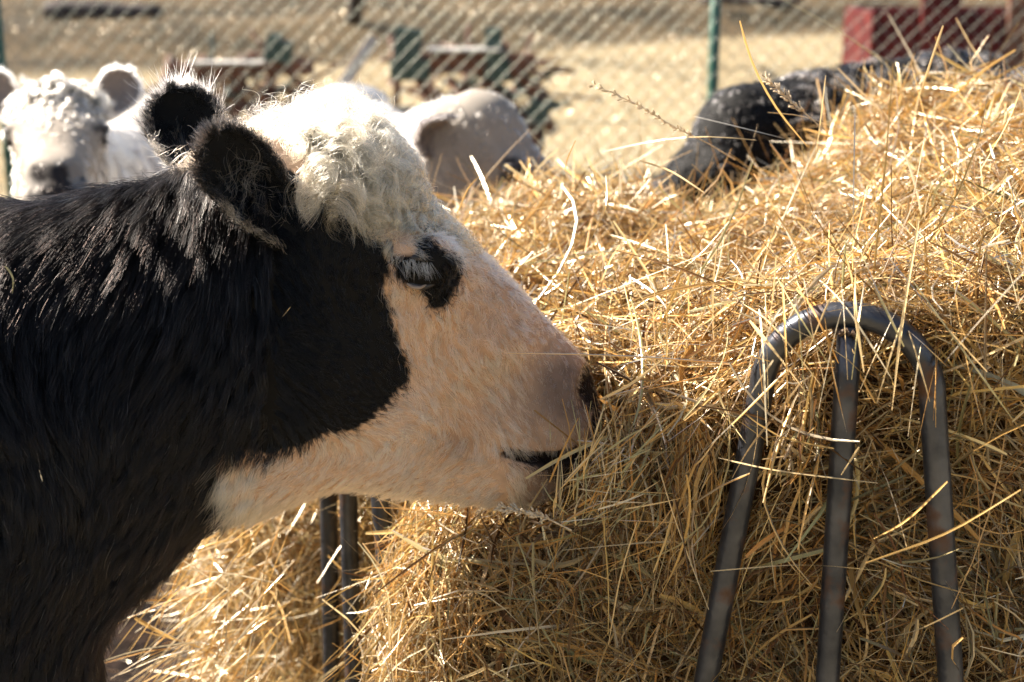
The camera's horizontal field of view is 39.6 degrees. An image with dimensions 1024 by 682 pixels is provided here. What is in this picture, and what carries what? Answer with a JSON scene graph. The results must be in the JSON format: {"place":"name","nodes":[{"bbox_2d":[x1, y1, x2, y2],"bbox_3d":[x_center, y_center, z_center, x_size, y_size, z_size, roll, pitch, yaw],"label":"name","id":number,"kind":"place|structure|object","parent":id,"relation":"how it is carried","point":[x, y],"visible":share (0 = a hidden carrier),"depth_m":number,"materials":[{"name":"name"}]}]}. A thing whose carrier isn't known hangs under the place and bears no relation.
{"place":"outdoors","nodes":[
{"label":"outdoors","id":0,"kind":"place"},
{"bbox_2d":[0,0,1007,681],"bbox_3d":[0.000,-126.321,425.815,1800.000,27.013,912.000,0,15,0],"label":"ground","id":1,"kind":"structure","parent":0,"point":[580,28],"depth_m":24.15,"materials":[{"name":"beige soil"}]},
{"bbox_2d":[0,61,169,200],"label":"cow","id":2,"kind":"object","parent":1,"relation":"on","point":[60,132],"visible":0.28,"depth_m":3.12},
{"bbox_2d":[43,0,162,19],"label":"fallen log","id":3,"kind":"object","parent":1,"relation":"on","point":[82,10],"visible":0.78,"depth_m":25.00,"materials":[{"name":"grey wood"}]},
{"bbox_2d":[106,585,214,681],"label":"straw litter","id":4,"kind":"object","parent":1,"relation":"on","point":[154,657],"depth_m":3.39,"materials":[{"name":"beige plant"}]},
{"bbox_2d":[145,28,350,120],"bbox_3d":[-2.022,-1.870,11.091,1.554,1.105,1.025,0,15,0],"label":"farm implement","id":5,"kind":"object","parent":1,"relation":"on","point":[260,65],"visible":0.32,"depth_m":10.82,"materials":[{"name":"metal"}]},
{"bbox_2d":[0,55,602,681],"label":"cow","id":6,"kind":"object","parent":1,"relation":"on","point":[178,383],"visible":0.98,"depth_m":1.56},
{"bbox_2d":[5,266,13,293],"bbox_3d":[-0.526,-0.064,1.486,0.011,0.027,0.014,0,15,0],"label":"straw bit","id":7,"kind":"object","parent":6,"relation":"attached to","point":[8,269],"visible":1,"depth_m":1.49,"materials":[{"name":"beige plant"}]},
{"bbox_2d":[345,0,364,23],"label":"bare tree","id":8,"kind":"object","parent":1,"relation":"on","point":[355,17],"visible":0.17,"depth_m":25.82,"materials":[{"name":"plant"}]},
{"bbox_2d":[336,34,378,83],"bbox_3d":[-1.173,-1.686,9.609,0.080,0.725,0.918,8,17,28],"label":"wooden plank","id":9,"kind":"object","parent":1,"relation":"on","point":[366,48],"visible":0.33,"depth_m":9.76,"materials":[{"name":"grey wood"}]},
{"bbox_2d":[304,83,566,217],"bbox_3d":[-0.359,-0.136,4.117,0.648,1.330,2.216,-4,15,-14],"label":"cow","id":10,"kind":"object","parent":1,"relation":"on","point":[481,127],"visible":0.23,"depth_m":3.01},
{"bbox_2d":[380,24,603,152],"bbox_3d":[-0.238,-1.885,11.093,1.606,1.134,1.150,7,17,25],"label":"farm implement","id":11,"kind":"object","parent":1,"relation":"on","point":[417,65],"visible":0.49,"depth_m":10.79,"materials":[{"name":"metal"}]},
{"bbox_2d":[0,0,1023,197],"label":"chain link fence","id":12,"kind":"object","parent":1,"relation":"on","point":[714,45],"visible":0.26,"depth_m":5.81,"materials":[{"name":"metal"}]},
{"bbox_2d":[320,301,963,681],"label":"hay feeder","id":13,"kind":"object","parent":1,"relation":"on","point":[874,319],"visible":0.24,"depth_m":1.54,"materials":[{"name":"metal"}]},
{"bbox_2d":[104,1,1023,681],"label":"hay","id":14,"kind":"object","parent":13,"relation":"in","point":[666,317],"visible":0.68,"depth_m":1.70,"materials":[{"name":"plant"}]},
{"bbox_2d":[493,501,571,530],"bbox_3d":[0.024,0.190,1.525,0.088,0.043,0.018,-3,15,-11],"label":"grass seed head","id":15,"kind":"object","parent":14,"relation":"on","point":[525,512],"depth_m":1.52},
{"bbox_2d":[588,80,734,159],"bbox_3d":[0.196,-0.279,1.808,0.209,0.109,0.029,-4,16,-15],"label":"grass seed head","id":16,"kind":"object","parent":14,"relation":"on","point":[640,106],"depth_m":1.79},
{"bbox_2d":[761,71,824,130],"bbox_3d":[0.361,-0.308,1.829,0.084,0.074,0.018,5,16,19],"label":"grass seed head","id":17,"kind":"object","parent":14,"relation":"on","point":[799,109],"depth_m":1.83},
{"bbox_2d":[700,0,802,6],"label":"fallen log","id":18,"kind":"object","parent":1,"relation":"on","point":[780,3],"visible":0.7,"depth_m":34.16,"materials":[{"name":"grey wood"}]},
{"bbox_2d":[643,47,1023,212],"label":"cow","id":19,"kind":"object","parent":1,"relation":"on","point":[747,106],"visible":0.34,"depth_m":3.27},
{"bbox_2d":[842,0,1023,68],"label":"farm wagon","id":20,"kind":"object","parent":1,"relation":"on","point":[926,29],"visible":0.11,"depth_m":9.75,"materials":[{"name":"red paint"}]}
]}

